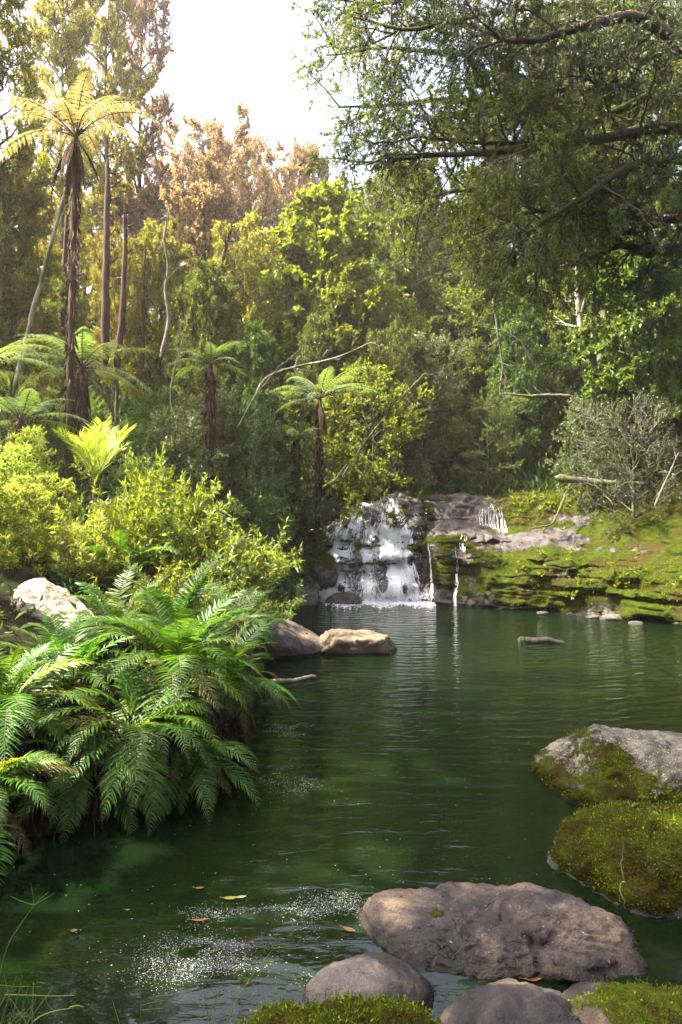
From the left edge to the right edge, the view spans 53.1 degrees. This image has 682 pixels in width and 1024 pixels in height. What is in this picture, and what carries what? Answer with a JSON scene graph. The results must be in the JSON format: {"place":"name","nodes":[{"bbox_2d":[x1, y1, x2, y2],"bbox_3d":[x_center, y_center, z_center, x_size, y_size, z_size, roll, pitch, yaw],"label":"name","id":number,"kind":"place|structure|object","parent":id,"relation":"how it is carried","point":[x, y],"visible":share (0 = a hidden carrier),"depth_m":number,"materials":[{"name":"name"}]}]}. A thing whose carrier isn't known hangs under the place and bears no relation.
{"place":"outdoors","nodes":[
{"label":"outdoors","id":0,"kind":"place"},
{"bbox_2d":[0,602,681,1023],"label":"water","id":1,"kind":"structure","parent":0,"point":[414,770],"depth_m":4.27,"materials":[{"name":"liquid"}]},
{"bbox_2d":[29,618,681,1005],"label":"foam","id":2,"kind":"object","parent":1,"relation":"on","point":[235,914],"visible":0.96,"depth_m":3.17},
{"bbox_2d":[320,628,396,655],"bbox_3d":[0.198,2.010,9.916,1.380,0.599,0.927,0,0,0],"label":"boulder","id":3,"kind":"object","parent":1,"relation":"in","point":[345,642],"visible":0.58,"depth_m":9.52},
{"bbox_2d":[302,953,434,1011],"bbox_3d":[0.115,2.039,2.828,0.552,0.340,0.394,0,0,0],"label":"boulder","id":4,"kind":"object","parent":1,"relation":"in","point":[375,973],"visible":0.67,"depth_m":2.76,"materials":[{"name":"stone"}]},
{"bbox_2d":[358,881,649,982],"bbox_3d":[0.750,2.110,3.213,1.344,0.558,0.659,0,0,0],"label":"boulder","id":5,"kind":"object","parent":1,"relation":"in","point":[529,930],"visible":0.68,"depth_m":3.09,"materials":[{"name":"grey stone"}]},
{"bbox_2d":[437,978,582,1023],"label":"boulder","id":6,"kind":"object","parent":1,"relation":"in","point":[509,1001],"visible":0.89,"depth_m":2.44,"materials":[{"name":"stone"}]},
{"bbox_2d":[0,298,681,837],"bbox_3d":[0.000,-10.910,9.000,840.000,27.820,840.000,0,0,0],"label":"ground","id":7,"kind":"structure","parent":0,"point":[16,578],"depth_m":5.00,"materials":[{"name":"plant"}]},
{"bbox_2d":[0,65,27,325],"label":"tree","id":8,"kind":"object","parent":7,"relation":"on","point":[4,306],"visible":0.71,"depth_m":14.38,"materials":[{"name":"green plant"}]},
{"bbox_2d":[0,443,45,521],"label":"shrub","id":9,"kind":"object","parent":7,"relation":"on","point":[24,465],"visible":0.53,"depth_m":9.55,"materials":[{"name":"green plant"}]},
{"bbox_2d":[0,478,63,574],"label":"shrub","id":10,"kind":"object","parent":7,"relation":"on","point":[26,487],"visible":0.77,"depth_m":7.81,"materials":[{"name":"green plant"}]},
{"bbox_2d":[0,163,64,433],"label":"tree","id":11,"kind":"object","parent":7,"relation":"on","point":[27,228],"visible":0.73,"depth_m":14.70,"materials":[{"name":"green plant"}]},
{"bbox_2d":[6,424,59,505],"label":"shrub","id":12,"kind":"object","parent":7,"relation":"on","point":[27,433],"visible":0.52,"depth_m":10.74,"materials":[{"name":"green plant"}]},
{"bbox_2d":[0,0,66,366],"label":"tree","id":13,"kind":"object","parent":7,"relation":"on","point":[27,78],"visible":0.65,"depth_m":15.08,"materials":[{"name":"green plant"}]},
{"bbox_2d":[6,483,61,572],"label":"shrub","id":14,"kind":"object","parent":7,"relation":"on","point":[26,537],"visible":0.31,"depth_m":8.08,"materials":[{"name":"green plant"}]},
{"bbox_2d":[0,338,71,409],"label":"tree fern","id":15,"kind":"object","parent":7,"relation":"on","point":[4,356],"visible":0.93,"depth_m":12.29,"materials":[{"name":"green plant"}]},
{"bbox_2d":[12,189,65,394],"bbox_3d":[-5.975,-4.473,13.562,1.052,4.307,0.144,0,0,-8],"label":"leaning trunk","id":16,"kind":"object","parent":7,"relation":"on","point":[19,367],"visible":0.83,"depth_m":13.51,"materials":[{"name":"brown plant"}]},
{"bbox_2d":[0,709,84,883],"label":"fern","id":17,"kind":"object","parent":7,"relation":"on","point":[28,761],"visible":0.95,"depth_m":3.79,"materials":[{"name":"green plant"}]},
{"bbox_2d":[0,388,95,474],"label":"tree fern","id":18,"kind":"object","parent":7,"relation":"on","point":[20,423],"visible":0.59,"depth_m":11.43,"materials":[{"name":"green plant"}]},
{"bbox_2d":[0,639,105,781],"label":"fern","id":19,"kind":"object","parent":7,"relation":"on","point":[15,676],"visible":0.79,"depth_m":4.51,"materials":[{"name":"green plant"}]},
{"bbox_2d":[25,471,85,543],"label":"shrub","id":20,"kind":"object","parent":7,"relation":"on","point":[65,487],"visible":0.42,"depth_m":8.98,"materials":[{"name":"green plant"}]},
{"bbox_2d":[10,578,102,632],"bbox_3d":[-3.011,1.202,6.665,1.514,1.074,0.987,0,0,0],"label":"boulder","id":21,"kind":"object","parent":7,"relation":"on","point":[31,591],"visible":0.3,"depth_m":6.57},
{"bbox_2d":[35,435,82,495],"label":"shrub","id":22,"kind":"object","parent":7,"relation":"on","point":[59,456],"visible":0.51,"depth_m":11.54,"materials":[{"name":"green plant"}]},
{"bbox_2d":[32,272,91,428],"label":"tree","id":23,"kind":"object","parent":7,"relation":"on","point":[55,307],"visible":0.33,"depth_m":16.85,"materials":[{"name":"green plant"}]},
{"bbox_2d":[13,0,117,368],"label":"tree","id":24,"kind":"object","parent":7,"relation":"on","point":[65,41],"visible":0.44,"depth_m":20.71,"materials":[{"name":"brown plant"}]},
{"bbox_2d":[0,602,158,734],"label":"fern","id":25,"kind":"object","parent":7,"relation":"on","point":[85,654],"visible":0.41,"depth_m":5.29,"materials":[{"name":"green plant"}]},
{"bbox_2d":[1,717,161,842],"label":"fern","id":26,"kind":"object","parent":7,"relation":"on","point":[77,784],"visible":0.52,"depth_m":4.27,"materials":[{"name":"green plant"}]},
{"bbox_2d":[0,326,173,483],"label":"tree fern","id":27,"kind":"object","parent":7,"relation":"on","point":[83,403],"visible":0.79,"depth_m":12.93,"materials":[{"name":"green plant"}]},
{"bbox_2d":[0,70,177,481],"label":"tree fern","id":28,"kind":"object","parent":7,"relation":"on","point":[72,157],"visible":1,"depth_m":12.20,"materials":[{"name":"green plant"}]},
{"bbox_2d":[41,502,148,594],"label":"bush","id":29,"kind":"object","parent":7,"relation":"on","point":[73,553],"visible":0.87,"depth_m":7.76,"materials":[{"name":"green plant"}]},
{"bbox_2d":[54,415,136,521],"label":"palm","id":30,"kind":"object","parent":7,"relation":"on","point":[88,457],"visible":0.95,"depth_m":10.36,"materials":[{"name":"green plant"}]},
{"bbox_2d":[54,0,156,367],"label":"tree","id":31,"kind":"object","parent":7,"relation":"on","point":[103,32],"visible":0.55,"depth_m":24.42,"materials":[{"name":"brown plant"}]},
{"bbox_2d":[93,158,122,367],"bbox_3d":[-6.142,-6.564,18.000,0.671,5.543,0.711,0,0,-40],"label":"bare trunk","id":32,"kind":"object","parent":7,"relation":"on","point":[105,315],"visible":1,"depth_m":17.94,"materials":[{"name":"brown plant"}]},
{"bbox_2d":[30,442,193,601],"bbox_3d":[-2.866,0.168,8.646,1.988,2.127,1.848,0,0,-20],"label":"bush","id":33,"kind":"object","parent":7,"relation":"on","point":[128,521],"visible":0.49,"depth_m":8.27,"materials":[{"name":"green plant"}]},
{"bbox_2d":[83,219,151,424],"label":"tree","id":34,"kind":"object","parent":7,"relation":"on","point":[131,321],"visible":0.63,"depth_m":18.80,"materials":[{"name":"green plant"}]},
{"bbox_2d":[49,563,190,662],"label":"fern","id":35,"kind":"object","parent":7,"relation":"on","point":[120,612],"visible":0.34,"depth_m":6.36,"materials":[{"name":"green plant"}]},
{"bbox_2d":[109,202,138,372],"bbox_3d":[-5.510,-5.738,17.493,0.626,4.367,0.745,0,0,-45],"label":"bare trunk","id":36,"kind":"object","parent":7,"relation":"on","point":[122,314],"visible":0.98,"depth_m":17.43,"materials":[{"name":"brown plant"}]},
{"bbox_2d":[87,165,161,346],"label":"tree","id":37,"kind":"object","parent":7,"relation":"on","point":[142,218],"visible":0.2,"depth_m":26.43,"materials":[{"name":"brown plant"}]},
{"bbox_2d":[16,660,233,836],"bbox_3d":[-1.405,1.610,4.833,1.325,0.979,1.517,0,0,0],"label":"fern","id":38,"kind":"object","parent":7,"relation":"on","point":[140,751],"visible":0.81,"depth_m":4.42,"materials":[{"name":"green plant"}]},
{"bbox_2d":[77,526,188,605],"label":"fern","id":39,"kind":"object","parent":7,"relation":"on","point":[122,568],"visible":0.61,"depth_m":7.87,"materials":[{"name":"green plant"}]},
{"bbox_2d":[92,0,176,273],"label":"tree","id":40,"kind":"object","parent":7,"relation":"on","point":[146,11],"visible":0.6,"depth_m":26.55,"materials":[{"name":"brown plant"}]},
{"bbox_2d":[97,418,174,502],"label":"shrub","id":41,"kind":"object","parent":7,"relation":"on","point":[138,434],"visible":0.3,"depth_m":12.54,"materials":[{"name":"green plant"}]},
{"bbox_2d":[0,620,278,842],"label":"bank roots","id":42,"kind":"object","parent":7,"relation":"on","point":[224,720],"visible":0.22,"depth_m":4.51,"materials":[{"name":"brown plant"}]},
{"bbox_2d":[88,545,211,621],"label":"bush","id":43,"kind":"object","parent":7,"relation":"on","point":[171,588],"visible":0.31,"depth_m":7.42,"materials":[{"name":"green plant"}]},
{"bbox_2d":[111,216,198,421],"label":"tree","id":44,"kind":"object","parent":7,"relation":"on","point":[152,234],"visible":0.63,"depth_m":19.66,"materials":[{"name":"green plant"}]},
{"bbox_2d":[120,385,197,482],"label":"shrub","id":45,"kind":"object","parent":7,"relation":"on","point":[162,401],"visible":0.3,"depth_m":14.33,"materials":[{"name":"green plant"}]},
{"bbox_2d":[105,442,222,590],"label":"bush","id":46,"kind":"object","parent":7,"relation":"on","point":[189,502],"visible":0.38,"depth_m":8.78,"materials":[{"name":"green plant"}]},
{"bbox_2d":[93,549,252,666],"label":"fern","id":47,"kind":"object","parent":7,"relation":"on","point":[181,611],"visible":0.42,"depth_m":6.38,"materials":[{"name":"green plant"}]},
{"bbox_2d":[73,585,275,772],"bbox_3d":[-1.281,1.256,5.300,1.500,1.301,1.521,0,0,13],"label":"fern","id":48,"kind":"object","parent":7,"relation":"on","point":[168,645],"visible":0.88,"depth_m":5.12,"materials":[{"name":"green plant"}]},
{"bbox_2d":[137,405,228,524],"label":"shrub","id":49,"kind":"object","parent":7,"relation":"on","point":[181,442],"visible":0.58,"depth_m":12.38,"materials":[{"name":"green plant"}]},
{"bbox_2d":[147,115,225,351],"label":"tree","id":50,"kind":"object","parent":7,"relation":"on","point":[174,155],"visible":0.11,"depth_m":30.93,"materials":[{"name":"brown plant"}]},
{"bbox_2d":[129,495,273,600],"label":"bush","id":51,"kind":"object","parent":7,"relation":"on","point":[191,536],"visible":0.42,"depth_m":8.43,"materials":[{"name":"green plant"}]},
{"bbox_2d":[146,695,261,823],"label":"fern","id":52,"kind":"object","parent":7,"relation":"on","point":[201,764],"visible":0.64,"depth_m":4.65,"materials":[{"name":"green plant"}]},
{"bbox_2d":[152,153,258,376],"bbox_3d":[-4.808,-7.487,24.077,3.908,9.481,3.492,0,0,-7],"label":"tree","id":53,"kind":"object","parent":7,"relation":"on","point":[201,193],"visible":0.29,"depth_m":23.44,"materials":[{"name":"brown plant"}]},
{"bbox_2d":[159,341,252,514],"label":"tree fern","id":54,"kind":"object","parent":7,"relation":"on","point":[209,394],"visible":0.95,"depth_m":13.16,"materials":[{"name":"green plant"}]},
{"bbox_2d":[167,256,247,446],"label":"tree","id":55,"kind":"object","parent":7,"relation":"on","point":[216,306],"visible":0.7,"depth_m":17.23,"materials":[{"name":"green plant"}]},
{"bbox_2d":[148,562,280,632],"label":"bush","id":56,"kind":"object","parent":7,"relation":"on","point":[208,595],"visible":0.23,"depth_m":7.75,"materials":[{"name":"green plant"}]},
{"bbox_2d":[162,390,267,523],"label":"shrub","id":57,"kind":"object","parent":7,"relation":"on","point":[225,402],"visible":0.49,"depth_m":13.78,"materials":[{"name":"green plant"}]},
{"bbox_2d":[146,604,298,751],"bbox_3d":[-1.040,1.406,5.719,1.370,1.283,1.258,0,0,-13],"label":"fern","id":58,"kind":"object","parent":7,"relation":"on","point":[233,679],"visible":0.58,"depth_m":5.65,"materials":[{"name":"green plant"}]},
{"bbox_2d":[142,476,304,601],"bbox_3d":[-1.391,0.550,8.848,2.276,2.096,2.448,0,0,41],"label":"bush","id":59,"kind":"object","parent":7,"relation":"on","point":[242,540],"visible":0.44,"depth_m":8.56,"materials":[{"name":"green plant"}]},
{"bbox_2d":[175,98,290,269],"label":"tree","id":60,"kind":"object","parent":7,"relation":"on","point":[212,129],"visible":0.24,"depth_m":31.22,"materials":[{"name":"brown plant"}]},
{"bbox_2d":[187,584,289,663],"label":"fern","id":61,"kind":"object","parent":7,"relation":"on","point":[249,599],"visible":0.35,"depth_m":7.01,"materials":[{"name":"green plant"}]},
{"bbox_2d":[187,378,301,544],"bbox_3d":[-1.994,-0.822,14.495,2.593,3.914,2.289,0,0,-28],"label":"shrub","id":62,"kind":"object","parent":7,"relation":"on","point":[257,409],"visible":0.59,"depth_m":14.17,"materials":[{"name":"green plant"}]},
{"bbox_2d":[205,205,285,454],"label":"tree","id":63,"kind":"object","parent":7,"relation":"on","point":[247,272],"visible":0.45,"depth_m":19.60,"materials":[{"name":"green plant"}]},
{"bbox_2d":[188,547,305,656],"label":"bush","id":64,"kind":"object","parent":7,"relation":"on","point":[260,588],"visible":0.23,"depth_m":8.37,"materials":[{"name":"green plant"}]},
{"bbox_2d":[202,523,302,612],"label":"bush","id":65,"kind":"object","parent":7,"relation":"on","point":[275,580],"visible":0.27,"depth_m":9.06,"materials":[{"name":"green plant"}]},
{"bbox_2d":[234,320,281,498],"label":"tree","id":66,"kind":"object","parent":7,"relation":"on","point":[262,344],"visible":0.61,"depth_m":16.81,"materials":[{"name":"green plant"}]},
{"bbox_2d":[210,139,306,311],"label":"tree","id":67,"kind":"object","parent":7,"relation":"on","point":[271,199],"visible":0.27,"depth_m":25.20,"materials":[{"name":"brown plant"}]},
{"bbox_2d":[247,491,305,611],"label":"shrub","id":68,"kind":"object","parent":7,"relation":"on","point":[287,531],"visible":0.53,"depth_m":12.89,"materials":[{"name":"green plant"}]},
{"bbox_2d":[261,619,322,658],"bbox_3d":[-0.953,2.005,9.900,1.589,1.027,1.286,0,0,0],"label":"boulder","id":69,"kind":"object","parent":7,"relation":"on","point":[292,646],"visible":0.27,"depth_m":9.41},
{"bbox_2d":[244,421,340,584],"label":"shrub","id":70,"kind":"object","parent":7,"relation":"on","point":[308,502],"visible":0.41,"depth_m":15.08,"materials":[{"name":"green plant"}]},
{"bbox_2d":[278,134,333,368],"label":"tree","id":71,"kind":"object","parent":7,"relation":"on","point":[310,148],"visible":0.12,"depth_m":35.18,"materials":[{"name":"brown plant"}]},
{"bbox_2d":[281,307,350,476],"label":"tree","id":72,"kind":"object","parent":7,"relation":"on","point":[316,350],"visible":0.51,"depth_m":18.25,"materials":[{"name":"green plant"}]},
{"bbox_2d":[257,366,388,548],"bbox_3d":[-0.433,-0.353,15.017,2.888,5.536,2.606,0,0,27],"label":"tree fern","id":73,"kind":"object","parent":7,"relation":"on","point":[320,423],"visible":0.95,"depth_m":14.98,"materials":[{"name":"green plant"}]},
{"bbox_2d":[251,175,409,457],"bbox_3d":[-0.381,-5.050,20.953,5.079,10.082,4.308,0,0,1],"label":"tree","id":74,"kind":"object","parent":7,"relation":"on","point":[338,238],"visible":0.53,"depth_m":20.03,"materials":[{"name":"green plant"}]},
{"bbox_2d":[0,307,681,778],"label":"undergrowth","id":75,"kind":"object","parent":7,"relation":"on","point":[102,413],"visible":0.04,"depth_m":16.72,"materials":[{"name":"green plant"}]},
{"bbox_2d":[233,988,450,1023],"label":"boulder","id":76,"kind":"object","parent":7,"relation":"on","point":[350,1009],"visible":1,"depth_m":2.40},
{"bbox_2d":[303,253,403,494],"bbox_3d":[0.383,-3.650,19.535,2.885,7.364,2.447,0,0,-21],"label":"tree","id":77,"kind":"object","parent":7,"relation":"on","point":[356,275],"visible":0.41,"depth_m":18.98,"materials":[{"name":"green plant"}]},
{"bbox_2d":[359,313,418,493],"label":"tree","id":78,"kind":"object","parent":7,"relation":"on","point":[397,346],"visible":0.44,"depth_m":17.72,"materials":[{"name":"green plant"}]},
{"bbox_2d":[355,426,437,501],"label":"shrub","id":79,"kind":"object","parent":7,"relation":"on","point":[410,462],"visible":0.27,"depth_m":17.46,"materials":[{"name":"green plant"}]},
{"bbox_2d":[340,150,461,435],"bbox_3d":[2.150,-6.514,24.000,4.250,12.310,4.757,0,0,12],"label":"tree","id":80,"kind":"object","parent":7,"relation":"on","point":[409,272],"visible":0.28,"depth_m":23.07,"materials":[{"name":"green plant"}]},
{"bbox_2d":[369,229,451,470],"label":"tree","id":81,"kind":"object","parent":7,"relation":"on","point":[379,267],"visible":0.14,"depth_m":23.16,"materials":[{"name":"green plant"}]},
{"bbox_2d":[384,326,478,494],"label":"tree","id":82,"kind":"object","parent":7,"relation":"on","point":[438,447],"visible":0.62,"depth_m":19.05,"materials":[{"name":"green plant"}]},
{"bbox_2d":[378,280,500,474],"bbox_3d":[3.174,-3.565,21.981,3.954,7.107,3.895,0,0,-8],"label":"tree","id":83,"kind":"object","parent":7,"relation":"on","point":[477,370],"visible":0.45,"depth_m":21.37,"materials":[{"name":"green plant"}]},
{"bbox_2d":[406,247,494,483],"bbox_3d":[3.541,-4.439,23.089,3.364,8.983,3.520,0,0,15],"label":"tree","id":84,"kind":"object","parent":7,"relation":"on","point":[438,280],"visible":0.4,"depth_m":22.54,"materials":[{"name":"green plant"}]},
{"bbox_2d":[286,0,681,349],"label":"overhanging tree","id":85,"kind":"object","parent":7,"relation":"on","point":[629,24],"visible":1,"depth_m":8.02,"materials":[{"name":"green plant"}]},
{"bbox_2d":[291,480,681,625],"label":"rock ledge","id":86,"kind":"object","parent":7,"relation":"on","point":[487,563],"visible":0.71,"depth_m":14.60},
{"bbox_2d":[297,550,338,590],"bbox_3d":[-0.544,1.325,15.371,0.994,0.963,0.889,0,0,0],"label":"boulder","id":87,"kind":"object","parent":86,"relation":"on","point":[327,576],"visible":0.56,"depth_m":15.05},
{"bbox_2d":[294,495,432,603],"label":"waterfall","id":88,"kind":"structure","parent":86,"relation":"on","point":[390,538],"depth_m":15.52,"materials":[{"name":"white liquid"}]},
{"bbox_2d":[297,353,438,568],"bbox_3d":[0.534,-0.879,16.861,3.558,5.836,4.188,0,0,26],"label":"shrub","id":89,"kind":"object","parent":86,"relation":"on","point":[397,425],"visible":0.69,"depth_m":16.28,"materials":[{"name":"green plant"}]},
{"bbox_2d":[474,474,681,602],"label":"ledge plants","id":90,"kind":"object","parent":86,"relation":"on","point":[550,496],"visible":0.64,"depth_m":15.83,"materials":[{"name":"green plant"}]},
{"bbox_2d":[447,383,530,495],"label":"tree","id":91,"kind":"object","parent":7,"relation":"on","point":[471,454],"visible":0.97,"depth_m":18.35,"materials":[{"name":"green plant"}]},
{"bbox_2d":[454,267,536,472],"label":"tree","id":92,"kind":"object","parent":7,"relation":"on","point":[481,383],"visible":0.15,"depth_m":23.20,"materials":[{"name":"green plant"}]},
{"bbox_2d":[447,26,574,448],"bbox_3d":[6.335,-9.293,24.007,5.700,15.870,5.612,0,0,-1],"label":"tree","id":93,"kind":"object","parent":7,"relation":"on","point":[540,339],"visible":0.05,"depth_m":22.98,"materials":[{"name":"green plant"}]},
{"bbox_2d":[484,291,546,494],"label":"tree","id":94,"kind":"object","parent":7,"relation":"on","point":[516,330],"visible":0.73,"depth_m":19.75,"materials":[{"name":"green plant"}]},
{"bbox_2d":[489,343,591,484],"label":"shrub","id":95,"kind":"object","parent":7,"relation":"on","point":[555,357],"visible":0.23,"depth_m":20.24,"materials":[{"name":"green plant"}]},
{"bbox_2d":[525,418,563,483],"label":"shrub","id":96,"kind":"object","parent":7,"relation":"on","point":[546,448],"visible":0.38,"depth_m":19.76,"materials":[{"name":"green plant"}]},
{"bbox_2d":[494,9,648,412],"bbox_3d":[7.619,-9.060,21.890,5.201,15.572,5.282,0,0,-32],"label":"tree","id":97,"kind":"object","parent":7,"relation":"on","point":[565,317],"visible":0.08,"depth_m":21.20,"materials":[{"name":"green plant"}]},
{"bbox_2d":[542,252,617,464],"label":"tree","id":98,"kind":"object","parent":7,"relation":"on","point":[557,408],"visible":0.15,"depth_m":20.68,"materials":[{"name":"green plant"}]},
{"bbox_2d":[545,391,627,510],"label":"shrub","id":99,"kind":"object","parent":7,"relation":"on","point":[574,416],"visible":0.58,"depth_m":16.26,"materials":[{"name":"green plant"}]},
{"bbox_2d":[531,723,681,807],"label":"boulder","id":100,"kind":"object","parent":7,"relation":"on","point":[592,764],"visible":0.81,"depth_m":4.89,"materials":[{"name":"grey stone"}]},
{"bbox_2d":[546,797,681,918],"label":"boulder","id":101,"kind":"object","parent":7,"relation":"on","point":[585,850],"visible":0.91,"depth_m":3.68,"materials":[{"name":"green plant"}]},
{"bbox_2d":[559,383,681,538],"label":"shrub","id":102,"kind":"object","parent":7,"relation":"on","point":[616,426],"visible":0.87,"depth_m":14.91,"materials":[{"name":"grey plant"}]},
{"bbox_2d":[564,233,681,480],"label":"tree","id":103,"kind":"object","parent":7,"relation":"on","point":[646,355],"visible":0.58,"depth_m":15.87,"materials":[{"name":"green plant"}]},
{"bbox_2d":[568,975,681,1023],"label":"boulder","id":104,"kind":"object","parent":7,"relation":"on","point":[614,1002],"visible":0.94,"depth_m":2.45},
{"bbox_2d":[580,0,681,406],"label":"tree","id":105,"kind":"object","parent":7,"relation":"on","point":[652,334],"visible":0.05,"depth_m":17.55,"materials":[{"name":"green plant"}]},
{"bbox_2d":[629,398,681,495],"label":"shrub","id":106,"kind":"object","parent":7,"relation":"on","point":[669,439],"visible":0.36,"depth_m":15.48,"materials":[{"name":"green plant"}]},
{"bbox_2d":[635,340,681,488],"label":"shrub","id":107,"kind":"object","parent":7,"relation":"on","point":[675,390],"visible":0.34,"depth_m":15.96,"materials":[{"name":"green plant"}]},
{"bbox_2d":[0,0,681,371],"label":"sky","id":108,"kind":"structure","parent":0,"point":[227,50],"materials":[{"name":"white"}]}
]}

